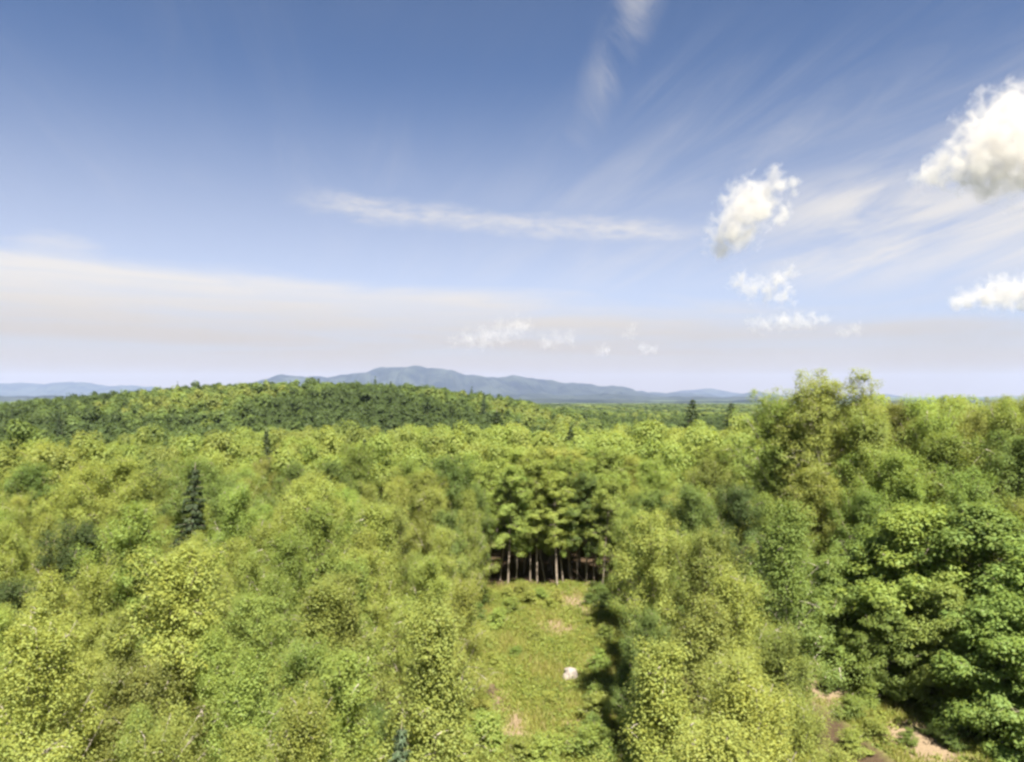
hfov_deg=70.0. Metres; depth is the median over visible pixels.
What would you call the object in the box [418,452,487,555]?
broadleaf tree
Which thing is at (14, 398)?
foothill
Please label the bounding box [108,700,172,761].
birch tree
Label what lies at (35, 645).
birch tree
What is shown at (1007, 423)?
birch tree
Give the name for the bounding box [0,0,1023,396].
sky
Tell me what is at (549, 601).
bush
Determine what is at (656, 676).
birch tree
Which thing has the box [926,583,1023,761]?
tiered tree
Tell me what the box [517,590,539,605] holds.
bush
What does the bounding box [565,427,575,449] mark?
spruce tree
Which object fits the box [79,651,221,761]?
birch tree
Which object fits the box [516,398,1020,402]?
foothill
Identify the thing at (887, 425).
tall tree
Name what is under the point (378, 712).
birch tree
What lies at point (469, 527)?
birch tree
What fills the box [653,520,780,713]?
broadleaf tree
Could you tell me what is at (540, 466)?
forest edge tree
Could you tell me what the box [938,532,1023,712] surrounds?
tiered tree
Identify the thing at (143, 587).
birch tree
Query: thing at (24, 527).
birch tree
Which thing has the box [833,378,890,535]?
tall tree
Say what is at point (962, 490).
broadleaf tree
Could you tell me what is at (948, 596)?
tiered tree
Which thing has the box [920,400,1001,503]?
birch tree
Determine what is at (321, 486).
broadleaf tree
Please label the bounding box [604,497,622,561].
birch tree
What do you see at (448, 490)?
broadleaf tree
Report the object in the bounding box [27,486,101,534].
broadleaf tree
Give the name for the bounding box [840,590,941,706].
tiered tree
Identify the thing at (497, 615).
bush
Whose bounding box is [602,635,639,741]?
birch tree
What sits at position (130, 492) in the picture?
birch tree
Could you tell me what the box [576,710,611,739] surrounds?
bush
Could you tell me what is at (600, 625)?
bush
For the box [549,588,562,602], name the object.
bush
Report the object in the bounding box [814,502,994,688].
tiered tree
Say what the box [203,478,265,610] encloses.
birch tree
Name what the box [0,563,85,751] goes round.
birch tree
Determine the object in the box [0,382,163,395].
mountain
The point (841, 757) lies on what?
birch tree
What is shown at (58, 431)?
spruce tree
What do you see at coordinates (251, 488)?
birch tree
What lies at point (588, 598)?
bush
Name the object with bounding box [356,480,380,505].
birch tree
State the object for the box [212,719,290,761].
birch tree
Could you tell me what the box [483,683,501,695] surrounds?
tree stump
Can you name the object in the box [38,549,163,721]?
birch tree
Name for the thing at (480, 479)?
forest edge tree
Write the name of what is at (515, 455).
forest edge tree
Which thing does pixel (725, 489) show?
birch tree
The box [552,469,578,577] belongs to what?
forest edge tree
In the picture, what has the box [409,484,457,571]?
birch tree
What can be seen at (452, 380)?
mountain
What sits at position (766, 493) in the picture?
broadleaf tree
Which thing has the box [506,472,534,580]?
forest edge tree
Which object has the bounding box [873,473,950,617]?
broadleaf tree
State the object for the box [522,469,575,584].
forest edge tree
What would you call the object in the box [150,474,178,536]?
birch tree
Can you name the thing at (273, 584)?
birch tree
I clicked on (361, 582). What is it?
birch tree
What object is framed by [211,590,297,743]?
broadleaf tree
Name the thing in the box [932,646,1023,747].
tiered tree
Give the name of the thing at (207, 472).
broadleaf tree
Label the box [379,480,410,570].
birch tree
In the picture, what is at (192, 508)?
spruce tree
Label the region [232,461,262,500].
birch tree
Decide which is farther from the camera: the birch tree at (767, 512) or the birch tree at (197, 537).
the birch tree at (767, 512)
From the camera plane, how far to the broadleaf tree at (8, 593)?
40.77 m
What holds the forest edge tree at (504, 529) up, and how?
on the ground at (932, 745)
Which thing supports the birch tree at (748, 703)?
on the ground at (932, 745)
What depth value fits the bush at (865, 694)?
46.21 m
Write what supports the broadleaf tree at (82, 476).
on the ground at (932, 745)
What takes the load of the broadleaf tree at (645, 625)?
on the ground at (932, 745)
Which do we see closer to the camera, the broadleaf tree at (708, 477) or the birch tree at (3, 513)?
the birch tree at (3, 513)
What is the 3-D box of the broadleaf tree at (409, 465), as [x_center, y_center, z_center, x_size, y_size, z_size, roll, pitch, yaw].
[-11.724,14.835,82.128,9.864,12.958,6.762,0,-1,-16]
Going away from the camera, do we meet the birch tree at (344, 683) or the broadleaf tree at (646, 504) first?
the birch tree at (344, 683)
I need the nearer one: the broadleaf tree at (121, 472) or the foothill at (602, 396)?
the broadleaf tree at (121, 472)
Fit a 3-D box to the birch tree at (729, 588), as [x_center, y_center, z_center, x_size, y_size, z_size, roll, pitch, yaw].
[11.663,15.078,38.235,8.490,11.418,7.793,0,-1,24]
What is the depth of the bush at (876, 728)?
42.25 m
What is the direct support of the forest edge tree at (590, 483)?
on the ground at (932, 745)
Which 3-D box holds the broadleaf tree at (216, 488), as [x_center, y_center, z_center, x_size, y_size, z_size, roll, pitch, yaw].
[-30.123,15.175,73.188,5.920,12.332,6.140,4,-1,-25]
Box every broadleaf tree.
[0,460,65,534]
[0,470,12,506]
[0,573,41,628]
[0,647,42,760]
[5,437,88,522]
[15,462,68,520]
[25,486,103,578]
[26,514,123,652]
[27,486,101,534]
[32,459,111,528]
[60,497,179,673]
[63,451,179,557]
[76,451,180,550]
[88,539,286,761]
[152,456,253,558]
[154,451,224,548]
[167,475,272,563]
[178,450,237,494]
[183,475,228,540]
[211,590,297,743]
[249,472,360,619]
[259,496,357,639]
[260,456,313,528]
[266,468,336,555]
[268,471,305,510]
[291,475,344,523]
[309,457,352,493]
[314,487,368,566]
[332,547,399,693]
[337,443,383,506]
[346,501,413,610]
[366,499,410,618]
[378,456,428,549]
[381,463,413,505]
[396,550,443,628]
[402,466,456,557]
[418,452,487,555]
[429,508,470,611]
[431,468,462,527]
[458,481,499,581]
[597,503,658,637]
[605,505,691,676]
[609,602,678,731]
[612,524,695,626]
[620,457,681,509]
[625,492,670,582]
[647,488,671,531]
[653,472,678,507]
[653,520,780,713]
[660,481,735,613]
[665,482,738,584]
[668,455,754,561]
[685,442,754,521]
[700,479,768,622]
[724,532,806,642]
[745,469,791,508]
[759,464,863,585]
[808,481,896,601]
[823,448,887,557]
[824,441,948,576]
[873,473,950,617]
[876,397,919,454]
[885,411,944,505]
[921,462,1002,565]
[931,421,1019,507]
[934,393,984,436]
[967,428,1023,565]
[976,393,1023,436]
[979,495,1023,562]
[985,395,1023,433]
[997,496,1020,539]
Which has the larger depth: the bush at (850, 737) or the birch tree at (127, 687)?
the bush at (850, 737)
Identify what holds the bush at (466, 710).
on the ground at (932, 745)
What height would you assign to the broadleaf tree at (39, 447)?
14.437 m
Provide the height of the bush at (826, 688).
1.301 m
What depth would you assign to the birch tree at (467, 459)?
85.56 m
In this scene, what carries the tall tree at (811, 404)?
on the ground at (932, 745)
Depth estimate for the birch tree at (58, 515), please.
59.45 m
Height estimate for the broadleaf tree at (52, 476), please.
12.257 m
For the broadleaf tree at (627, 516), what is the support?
on the ground at (932, 745)
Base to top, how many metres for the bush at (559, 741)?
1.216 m
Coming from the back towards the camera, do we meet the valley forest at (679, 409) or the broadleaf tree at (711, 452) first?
the valley forest at (679, 409)
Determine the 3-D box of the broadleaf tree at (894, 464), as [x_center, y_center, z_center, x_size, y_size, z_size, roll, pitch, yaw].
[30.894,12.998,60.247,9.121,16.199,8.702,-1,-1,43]
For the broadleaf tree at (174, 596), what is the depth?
33.82 m
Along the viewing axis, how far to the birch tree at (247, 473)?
76.11 m
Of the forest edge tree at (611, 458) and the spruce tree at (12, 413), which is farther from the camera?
the spruce tree at (12, 413)
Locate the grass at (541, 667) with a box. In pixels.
[452,580,997,761]
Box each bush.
[448,707,472,733]
[450,670,486,701]
[454,727,478,756]
[461,707,504,757]
[465,694,491,724]
[469,601,487,622]
[475,584,492,603]
[484,606,510,628]
[486,651,503,666]
[499,584,515,597]
[499,595,525,613]
[501,732,538,761]
[507,645,526,657]
[514,581,532,594]
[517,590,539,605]
[523,729,558,761]
[527,629,542,640]
[532,585,549,598]
[536,690,557,703]
[541,597,557,608]
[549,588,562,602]
[549,731,573,759]
[560,718,617,757]
[573,688,614,723]
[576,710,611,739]
[579,592,597,604]
[581,681,606,701]
[582,581,610,598]
[582,616,598,626]
[584,647,611,672]
[590,589,619,608]
[593,622,617,636]
[595,624,615,643]
[817,674,835,694]
[831,693,868,718]
[834,723,875,758]
[851,686,879,709]
[853,717,896,744]
[895,727,919,746]
[919,722,941,741]
[934,723,970,752]
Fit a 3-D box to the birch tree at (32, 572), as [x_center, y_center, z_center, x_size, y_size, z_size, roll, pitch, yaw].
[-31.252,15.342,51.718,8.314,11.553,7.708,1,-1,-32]
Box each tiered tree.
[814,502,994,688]
[814,523,924,686]
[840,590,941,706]
[882,570,980,720]
[892,501,1023,673]
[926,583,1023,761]
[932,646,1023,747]
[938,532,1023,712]
[996,661,1023,747]
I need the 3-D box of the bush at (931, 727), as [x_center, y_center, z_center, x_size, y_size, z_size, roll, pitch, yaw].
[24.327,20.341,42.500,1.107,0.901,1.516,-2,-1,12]
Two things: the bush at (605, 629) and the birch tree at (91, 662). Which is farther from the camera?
the bush at (605, 629)
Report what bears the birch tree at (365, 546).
on the ground at (932, 745)
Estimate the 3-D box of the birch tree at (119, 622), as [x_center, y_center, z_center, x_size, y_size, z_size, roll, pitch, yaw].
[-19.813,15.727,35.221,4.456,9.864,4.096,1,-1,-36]
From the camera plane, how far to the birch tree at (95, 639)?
37.82 m
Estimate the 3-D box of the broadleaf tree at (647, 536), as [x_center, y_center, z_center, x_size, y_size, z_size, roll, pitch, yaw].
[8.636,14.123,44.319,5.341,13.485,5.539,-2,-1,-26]
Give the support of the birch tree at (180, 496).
on the ground at (932, 745)
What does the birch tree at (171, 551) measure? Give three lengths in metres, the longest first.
11.373 x 9.075 x 6.619 m
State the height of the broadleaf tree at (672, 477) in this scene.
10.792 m
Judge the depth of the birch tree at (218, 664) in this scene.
31.82 m
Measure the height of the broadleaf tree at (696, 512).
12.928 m
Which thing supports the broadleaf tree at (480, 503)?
on the ground at (932, 745)
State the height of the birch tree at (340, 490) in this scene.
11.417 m
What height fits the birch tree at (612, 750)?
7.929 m
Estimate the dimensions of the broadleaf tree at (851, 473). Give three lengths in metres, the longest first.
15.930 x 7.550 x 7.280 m
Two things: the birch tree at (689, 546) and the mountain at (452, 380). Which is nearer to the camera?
the birch tree at (689, 546)
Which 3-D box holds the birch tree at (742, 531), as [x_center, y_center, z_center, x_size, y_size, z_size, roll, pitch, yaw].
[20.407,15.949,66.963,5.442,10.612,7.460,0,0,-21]
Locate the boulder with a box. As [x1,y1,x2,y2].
[563,667,577,679]
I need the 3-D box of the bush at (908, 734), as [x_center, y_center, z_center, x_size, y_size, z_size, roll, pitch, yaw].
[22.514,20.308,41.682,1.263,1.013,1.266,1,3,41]
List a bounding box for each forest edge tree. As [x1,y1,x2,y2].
[451,461,508,578]
[483,463,537,583]
[487,446,527,562]
[492,477,520,579]
[506,452,551,573]
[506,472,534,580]
[513,456,560,582]
[515,469,547,580]
[515,476,553,581]
[520,445,566,559]
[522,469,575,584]
[535,447,578,570]
[537,453,588,578]
[543,462,560,574]
[543,488,574,582]
[552,443,591,557]
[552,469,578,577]
[559,471,614,580]
[561,458,603,574]
[562,471,588,580]
[568,444,622,557]
[570,448,593,568]
[573,478,602,581]
[582,477,624,585]
[590,471,632,578]
[591,447,631,560]
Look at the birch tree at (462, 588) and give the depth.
43.72 m
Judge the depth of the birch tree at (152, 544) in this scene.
58.38 m
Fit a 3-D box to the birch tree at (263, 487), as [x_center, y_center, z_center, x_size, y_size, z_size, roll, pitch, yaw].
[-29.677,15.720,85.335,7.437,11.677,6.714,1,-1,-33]
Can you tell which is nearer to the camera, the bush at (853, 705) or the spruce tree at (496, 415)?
the bush at (853, 705)
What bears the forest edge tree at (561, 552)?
on the ground at (932, 745)
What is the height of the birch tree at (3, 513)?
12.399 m
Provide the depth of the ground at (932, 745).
53.10 m
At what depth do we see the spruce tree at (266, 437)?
109.77 m
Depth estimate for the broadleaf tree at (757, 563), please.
49.74 m
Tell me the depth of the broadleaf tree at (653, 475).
83.05 m
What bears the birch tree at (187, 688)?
on the ground at (932, 745)
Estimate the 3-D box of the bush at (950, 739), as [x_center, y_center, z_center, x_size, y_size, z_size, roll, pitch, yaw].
[24.915,20.183,41.288,1.862,1.194,1.745,0,-1,16]
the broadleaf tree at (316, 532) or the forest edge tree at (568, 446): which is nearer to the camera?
the broadleaf tree at (316, 532)
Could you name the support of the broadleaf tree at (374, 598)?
on the ground at (932, 745)
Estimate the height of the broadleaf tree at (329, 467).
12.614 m
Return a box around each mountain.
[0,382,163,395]
[240,366,664,396]
[637,391,791,397]
[676,389,742,396]
[855,394,1020,396]
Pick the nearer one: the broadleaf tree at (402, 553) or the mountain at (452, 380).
the broadleaf tree at (402, 553)
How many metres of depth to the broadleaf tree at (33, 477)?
78.75 m
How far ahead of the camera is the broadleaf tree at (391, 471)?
87.71 m
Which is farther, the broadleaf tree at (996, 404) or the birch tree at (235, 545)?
the broadleaf tree at (996, 404)
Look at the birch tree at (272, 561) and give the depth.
56.43 m
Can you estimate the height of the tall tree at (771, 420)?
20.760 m
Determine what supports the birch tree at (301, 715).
on the ground at (932, 745)
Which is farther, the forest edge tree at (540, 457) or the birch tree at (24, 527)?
the forest edge tree at (540, 457)
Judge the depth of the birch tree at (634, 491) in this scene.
79.23 m
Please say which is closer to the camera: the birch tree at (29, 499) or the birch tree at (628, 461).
the birch tree at (29, 499)
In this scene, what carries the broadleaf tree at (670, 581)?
on the ground at (932, 745)
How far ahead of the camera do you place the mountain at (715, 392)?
21152.33 m
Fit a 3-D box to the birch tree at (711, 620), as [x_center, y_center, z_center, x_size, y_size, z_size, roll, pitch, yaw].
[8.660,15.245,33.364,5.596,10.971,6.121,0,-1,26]
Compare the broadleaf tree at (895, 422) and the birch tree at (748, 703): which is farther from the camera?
the broadleaf tree at (895, 422)
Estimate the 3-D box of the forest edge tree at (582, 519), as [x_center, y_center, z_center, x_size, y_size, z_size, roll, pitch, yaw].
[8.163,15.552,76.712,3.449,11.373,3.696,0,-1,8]
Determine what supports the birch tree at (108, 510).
on the ground at (932, 745)
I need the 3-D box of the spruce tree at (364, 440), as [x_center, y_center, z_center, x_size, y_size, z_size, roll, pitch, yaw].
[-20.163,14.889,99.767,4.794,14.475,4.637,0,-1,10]
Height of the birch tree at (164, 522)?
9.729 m
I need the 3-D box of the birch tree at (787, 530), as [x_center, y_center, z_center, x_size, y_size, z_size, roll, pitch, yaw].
[16.337,13.670,42.040,6.902,14.282,7.646,0,-1,-1]
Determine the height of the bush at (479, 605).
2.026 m
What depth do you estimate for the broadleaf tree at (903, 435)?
69.97 m
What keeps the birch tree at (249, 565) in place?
on the ground at (932, 745)
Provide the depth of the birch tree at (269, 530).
52.18 m
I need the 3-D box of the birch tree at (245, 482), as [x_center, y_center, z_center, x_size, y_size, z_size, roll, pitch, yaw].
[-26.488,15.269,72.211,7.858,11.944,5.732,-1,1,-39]
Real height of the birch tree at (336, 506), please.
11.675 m
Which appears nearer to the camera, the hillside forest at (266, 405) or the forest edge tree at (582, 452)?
the forest edge tree at (582, 452)
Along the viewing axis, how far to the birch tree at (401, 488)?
72.76 m
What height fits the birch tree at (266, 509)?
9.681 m
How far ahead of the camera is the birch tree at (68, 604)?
44.90 m
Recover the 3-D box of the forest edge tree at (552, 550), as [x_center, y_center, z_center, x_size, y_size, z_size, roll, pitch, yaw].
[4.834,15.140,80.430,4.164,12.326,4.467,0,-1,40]
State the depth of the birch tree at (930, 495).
64.60 m
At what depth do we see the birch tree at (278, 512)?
62.51 m
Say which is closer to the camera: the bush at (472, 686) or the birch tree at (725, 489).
the bush at (472, 686)
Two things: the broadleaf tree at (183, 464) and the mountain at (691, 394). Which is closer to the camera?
the broadleaf tree at (183, 464)
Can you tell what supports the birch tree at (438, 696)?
on the ground at (932, 745)
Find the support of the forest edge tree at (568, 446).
on the ground at (932, 745)
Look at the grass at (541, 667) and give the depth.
51.41 m
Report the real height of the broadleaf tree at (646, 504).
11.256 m
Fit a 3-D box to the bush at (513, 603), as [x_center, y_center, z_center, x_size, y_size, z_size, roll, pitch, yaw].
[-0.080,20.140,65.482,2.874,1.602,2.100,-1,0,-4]
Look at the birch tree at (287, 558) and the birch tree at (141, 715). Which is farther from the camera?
the birch tree at (287, 558)
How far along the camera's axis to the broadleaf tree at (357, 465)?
89.92 m
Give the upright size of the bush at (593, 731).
2.000 m
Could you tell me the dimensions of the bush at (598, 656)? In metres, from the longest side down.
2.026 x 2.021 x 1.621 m
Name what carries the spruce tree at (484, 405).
on the ground at (932, 745)
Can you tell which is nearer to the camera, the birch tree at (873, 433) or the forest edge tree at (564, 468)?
the birch tree at (873, 433)
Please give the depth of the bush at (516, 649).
55.47 m
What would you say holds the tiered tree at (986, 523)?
on the ground at (932, 745)
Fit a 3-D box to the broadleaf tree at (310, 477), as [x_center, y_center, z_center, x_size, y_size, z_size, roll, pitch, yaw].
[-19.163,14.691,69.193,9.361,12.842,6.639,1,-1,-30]
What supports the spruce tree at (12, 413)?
on the ground at (932, 745)
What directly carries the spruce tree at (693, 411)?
on the ground at (932, 745)
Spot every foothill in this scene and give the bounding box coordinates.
[0,395,68,400]
[493,393,849,399]
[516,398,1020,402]
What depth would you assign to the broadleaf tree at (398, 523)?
59.28 m
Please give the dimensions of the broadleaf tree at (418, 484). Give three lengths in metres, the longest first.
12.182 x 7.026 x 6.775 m
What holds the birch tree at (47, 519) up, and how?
on the ground at (932, 745)
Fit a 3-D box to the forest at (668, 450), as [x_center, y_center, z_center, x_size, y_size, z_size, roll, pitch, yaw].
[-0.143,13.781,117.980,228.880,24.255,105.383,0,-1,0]
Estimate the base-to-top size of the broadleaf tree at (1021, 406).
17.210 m
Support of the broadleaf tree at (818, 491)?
on the ground at (932, 745)
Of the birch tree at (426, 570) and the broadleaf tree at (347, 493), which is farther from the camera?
the broadleaf tree at (347, 493)
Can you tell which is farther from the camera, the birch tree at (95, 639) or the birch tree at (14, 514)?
the birch tree at (14, 514)
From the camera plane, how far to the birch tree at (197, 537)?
48.11 m
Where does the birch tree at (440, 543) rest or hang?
on the ground at (932, 745)
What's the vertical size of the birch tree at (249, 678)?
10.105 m
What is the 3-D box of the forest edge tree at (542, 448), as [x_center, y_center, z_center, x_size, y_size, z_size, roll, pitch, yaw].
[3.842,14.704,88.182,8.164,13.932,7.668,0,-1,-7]
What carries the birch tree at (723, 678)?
on the ground at (932, 745)
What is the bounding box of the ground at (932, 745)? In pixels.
[0,397,1023,761]
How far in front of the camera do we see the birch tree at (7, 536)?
47.14 m
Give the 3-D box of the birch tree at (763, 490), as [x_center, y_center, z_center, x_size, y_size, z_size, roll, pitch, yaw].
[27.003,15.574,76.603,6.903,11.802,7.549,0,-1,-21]
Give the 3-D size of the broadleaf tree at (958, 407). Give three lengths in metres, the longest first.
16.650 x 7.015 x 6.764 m
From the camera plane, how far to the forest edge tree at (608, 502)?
73.99 m
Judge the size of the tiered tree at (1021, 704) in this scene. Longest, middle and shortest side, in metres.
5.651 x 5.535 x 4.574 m
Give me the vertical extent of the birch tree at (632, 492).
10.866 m
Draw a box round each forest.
[0,376,759,444]
[0,392,993,553]
[36,423,711,494]
[534,403,1021,416]
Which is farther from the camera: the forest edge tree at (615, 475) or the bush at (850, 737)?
the forest edge tree at (615, 475)
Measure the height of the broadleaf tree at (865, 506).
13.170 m
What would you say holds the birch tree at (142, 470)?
on the ground at (932, 745)
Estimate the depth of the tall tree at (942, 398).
83.88 m
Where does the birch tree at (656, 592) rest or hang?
on the ground at (932, 745)
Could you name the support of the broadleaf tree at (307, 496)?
on the ground at (932, 745)
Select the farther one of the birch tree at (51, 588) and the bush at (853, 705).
the bush at (853, 705)
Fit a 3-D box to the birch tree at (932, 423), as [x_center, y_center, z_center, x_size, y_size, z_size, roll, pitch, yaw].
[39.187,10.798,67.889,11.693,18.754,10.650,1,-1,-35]
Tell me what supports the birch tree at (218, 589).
on the ground at (932, 745)
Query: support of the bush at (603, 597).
on the ground at (932, 745)
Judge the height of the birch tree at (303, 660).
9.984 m
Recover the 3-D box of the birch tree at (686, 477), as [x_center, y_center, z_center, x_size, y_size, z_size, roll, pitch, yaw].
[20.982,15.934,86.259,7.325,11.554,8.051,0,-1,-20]
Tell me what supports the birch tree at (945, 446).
on the ground at (932, 745)
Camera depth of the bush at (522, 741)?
39.56 m
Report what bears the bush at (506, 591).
on the ground at (932, 745)
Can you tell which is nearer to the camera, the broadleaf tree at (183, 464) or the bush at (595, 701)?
the bush at (595, 701)
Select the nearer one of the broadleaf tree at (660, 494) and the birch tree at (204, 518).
the birch tree at (204, 518)
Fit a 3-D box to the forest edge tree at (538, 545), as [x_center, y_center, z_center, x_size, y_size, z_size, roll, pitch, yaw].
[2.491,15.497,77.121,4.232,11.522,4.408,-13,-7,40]
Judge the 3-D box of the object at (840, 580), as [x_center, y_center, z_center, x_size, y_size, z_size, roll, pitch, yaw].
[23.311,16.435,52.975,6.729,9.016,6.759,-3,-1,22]
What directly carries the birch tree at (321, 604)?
on the ground at (932, 745)
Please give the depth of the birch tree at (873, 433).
64.40 m
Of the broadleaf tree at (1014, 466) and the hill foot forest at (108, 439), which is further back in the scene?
the hill foot forest at (108, 439)
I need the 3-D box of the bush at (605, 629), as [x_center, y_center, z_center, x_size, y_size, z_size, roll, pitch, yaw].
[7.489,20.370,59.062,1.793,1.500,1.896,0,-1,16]
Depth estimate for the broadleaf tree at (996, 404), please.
71.23 m
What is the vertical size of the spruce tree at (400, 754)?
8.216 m
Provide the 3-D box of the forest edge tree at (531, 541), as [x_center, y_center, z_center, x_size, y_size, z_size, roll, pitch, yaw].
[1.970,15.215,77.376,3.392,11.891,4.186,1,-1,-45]
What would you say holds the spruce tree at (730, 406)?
on the ground at (932, 745)
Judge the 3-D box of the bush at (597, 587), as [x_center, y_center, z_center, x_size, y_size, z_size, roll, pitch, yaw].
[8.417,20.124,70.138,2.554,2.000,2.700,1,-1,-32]
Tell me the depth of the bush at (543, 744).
39.38 m
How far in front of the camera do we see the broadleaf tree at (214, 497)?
63.25 m
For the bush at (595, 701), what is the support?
on the ground at (932, 745)
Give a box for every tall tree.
[716,388,812,595]
[749,366,888,559]
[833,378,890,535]
[871,405,898,454]
[933,394,974,414]
[983,396,1023,428]
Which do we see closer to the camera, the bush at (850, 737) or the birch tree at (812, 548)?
the bush at (850, 737)
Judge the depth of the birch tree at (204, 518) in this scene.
60.75 m
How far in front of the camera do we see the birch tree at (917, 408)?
71.45 m
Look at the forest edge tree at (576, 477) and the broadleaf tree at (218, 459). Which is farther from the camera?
the broadleaf tree at (218, 459)
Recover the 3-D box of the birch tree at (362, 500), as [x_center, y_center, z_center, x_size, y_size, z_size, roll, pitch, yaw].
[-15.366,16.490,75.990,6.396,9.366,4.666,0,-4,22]
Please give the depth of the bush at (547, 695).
47.24 m
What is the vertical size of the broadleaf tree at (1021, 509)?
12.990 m
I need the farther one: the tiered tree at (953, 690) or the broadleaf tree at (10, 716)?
the tiered tree at (953, 690)
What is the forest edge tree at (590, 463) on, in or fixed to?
on the ground at (932, 745)
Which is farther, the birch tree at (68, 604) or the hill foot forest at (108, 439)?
the hill foot forest at (108, 439)
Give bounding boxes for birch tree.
[0,496,34,580]
[0,507,43,596]
[0,516,52,615]
[0,549,26,627]
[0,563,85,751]
[0,593,190,761]
[0,601,25,727]
[0,603,42,751]
[0,730,24,761]
[4,494,33,581]
[8,487,38,542]
[8,506,32,569]
[13,527,28,597]
[19,518,130,654]
[20,508,71,620]
[25,512,66,575]
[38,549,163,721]
[44,610,160,751]
[44,645,122,761]
[49,578,84,700]
[49,605,144,761]
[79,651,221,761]
[96,475,172,610]
[97,496,125,614]
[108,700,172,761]
[113,525,165,614]
[115,700,198,761]
[117,451,158,503]
[117,544,165,667]
[126,536,245,701]
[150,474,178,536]
[155,474,188,538]
[156,513,185,560]
[157,615,229,759]
[160,550,234,682]
[173,499,218,551]
[179,530,231,631]
[181,624,274,761]
[198,638,301,761]
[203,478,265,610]
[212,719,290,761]
[214,533,250,620]
[217,510,294,646]
[224,464,271,532]
[224,526,316,675]
[224,547,293,670]
[225,476,259,539]
[226,563,308,700]
[227,468,271,514]
[228,523,287,612]
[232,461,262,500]
[247,633,355,761]
[248,501,274,550]
[250,452,278,507]
[251,466,275,523]
[254,574,374,761]
[261,671,372,761]
[273,506,300,592]
[276,567,400,749]
[283,641,385,761]
[322,494,351,572]
[326,499,410,665]
[333,482,355,535]
[334,554,401,706]
[343,526,406,666]
[350,694,415,761]
[353,495,368,521]
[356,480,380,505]
[359,592,507,761]
[365,600,429,725]
[369,550,461,676]
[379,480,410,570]
[383,475,415,566]
[400,485,461,597]
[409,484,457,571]
[426,524,475,630]
[438,568,509,708]
[451,485,501,596]
[457,450,490,562]
[584,633,710,761]
[596,700,672,761]
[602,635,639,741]
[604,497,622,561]
[610,486,640,556]
[621,453,642,511]
[624,486,645,505]
[640,551,680,666]
[656,587,763,750]
[660,490,685,576]
[664,643,797,761]
[667,529,710,626]
[669,557,820,712]
[671,708,776,761]
[673,469,716,506]
[675,655,822,761]
[715,473,734,548]
[722,499,758,581]
[734,492,872,704]
[742,490,784,602]
[752,616,846,761]
[756,476,773,503]
[767,681,836,761]
[770,513,824,614]
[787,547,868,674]
[804,401,912,577]
[816,738,859,761]
[887,392,941,486]
[896,396,966,504]
[913,427,1009,577]
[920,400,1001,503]
[920,482,938,509]
[963,398,1023,507]
[978,396,1023,496]
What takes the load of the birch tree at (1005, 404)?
on the ground at (932, 745)
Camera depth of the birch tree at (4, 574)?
45.22 m
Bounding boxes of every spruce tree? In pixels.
[6,408,17,434]
[53,411,64,436]
[167,462,211,555]
[262,431,274,508]
[361,437,376,502]
[388,724,411,761]
[480,392,487,415]
[490,412,503,430]
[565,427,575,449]
[680,398,699,439]
[719,403,735,436]
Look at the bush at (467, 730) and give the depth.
40.27 m
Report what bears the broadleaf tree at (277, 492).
on the ground at (932, 745)
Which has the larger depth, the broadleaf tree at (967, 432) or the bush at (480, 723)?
the broadleaf tree at (967, 432)
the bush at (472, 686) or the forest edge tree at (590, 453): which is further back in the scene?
the forest edge tree at (590, 453)
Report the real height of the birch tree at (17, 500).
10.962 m
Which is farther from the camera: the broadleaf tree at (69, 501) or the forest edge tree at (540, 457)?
the forest edge tree at (540, 457)
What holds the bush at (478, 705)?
on the ground at (932, 745)
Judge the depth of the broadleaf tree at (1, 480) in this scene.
85.60 m
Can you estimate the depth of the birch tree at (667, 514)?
70.09 m
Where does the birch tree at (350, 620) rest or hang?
on the ground at (932, 745)
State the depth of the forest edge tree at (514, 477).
74.76 m
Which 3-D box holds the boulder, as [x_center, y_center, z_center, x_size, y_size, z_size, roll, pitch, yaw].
[4.158,20.851,51.482,1.047,1.301,1.098,0,-1,22]
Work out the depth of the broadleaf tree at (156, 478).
72.60 m
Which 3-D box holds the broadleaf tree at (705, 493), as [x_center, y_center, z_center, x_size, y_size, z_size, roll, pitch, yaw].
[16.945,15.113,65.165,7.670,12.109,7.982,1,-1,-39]
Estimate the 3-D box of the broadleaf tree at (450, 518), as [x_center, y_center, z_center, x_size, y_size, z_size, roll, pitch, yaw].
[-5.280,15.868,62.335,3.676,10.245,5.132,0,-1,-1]
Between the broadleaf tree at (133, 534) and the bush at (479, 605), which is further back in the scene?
the bush at (479, 605)
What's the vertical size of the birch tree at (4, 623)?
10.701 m
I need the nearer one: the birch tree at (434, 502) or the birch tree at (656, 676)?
the birch tree at (656, 676)
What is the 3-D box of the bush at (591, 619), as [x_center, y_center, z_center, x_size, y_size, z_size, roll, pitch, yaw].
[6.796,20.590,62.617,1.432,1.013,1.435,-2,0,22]
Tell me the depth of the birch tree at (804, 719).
28.07 m
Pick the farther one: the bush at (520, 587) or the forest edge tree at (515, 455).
the forest edge tree at (515, 455)
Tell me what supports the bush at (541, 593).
on the ground at (932, 745)
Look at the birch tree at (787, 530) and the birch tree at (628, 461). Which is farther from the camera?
the birch tree at (628, 461)
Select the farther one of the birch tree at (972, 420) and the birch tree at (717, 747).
the birch tree at (972, 420)

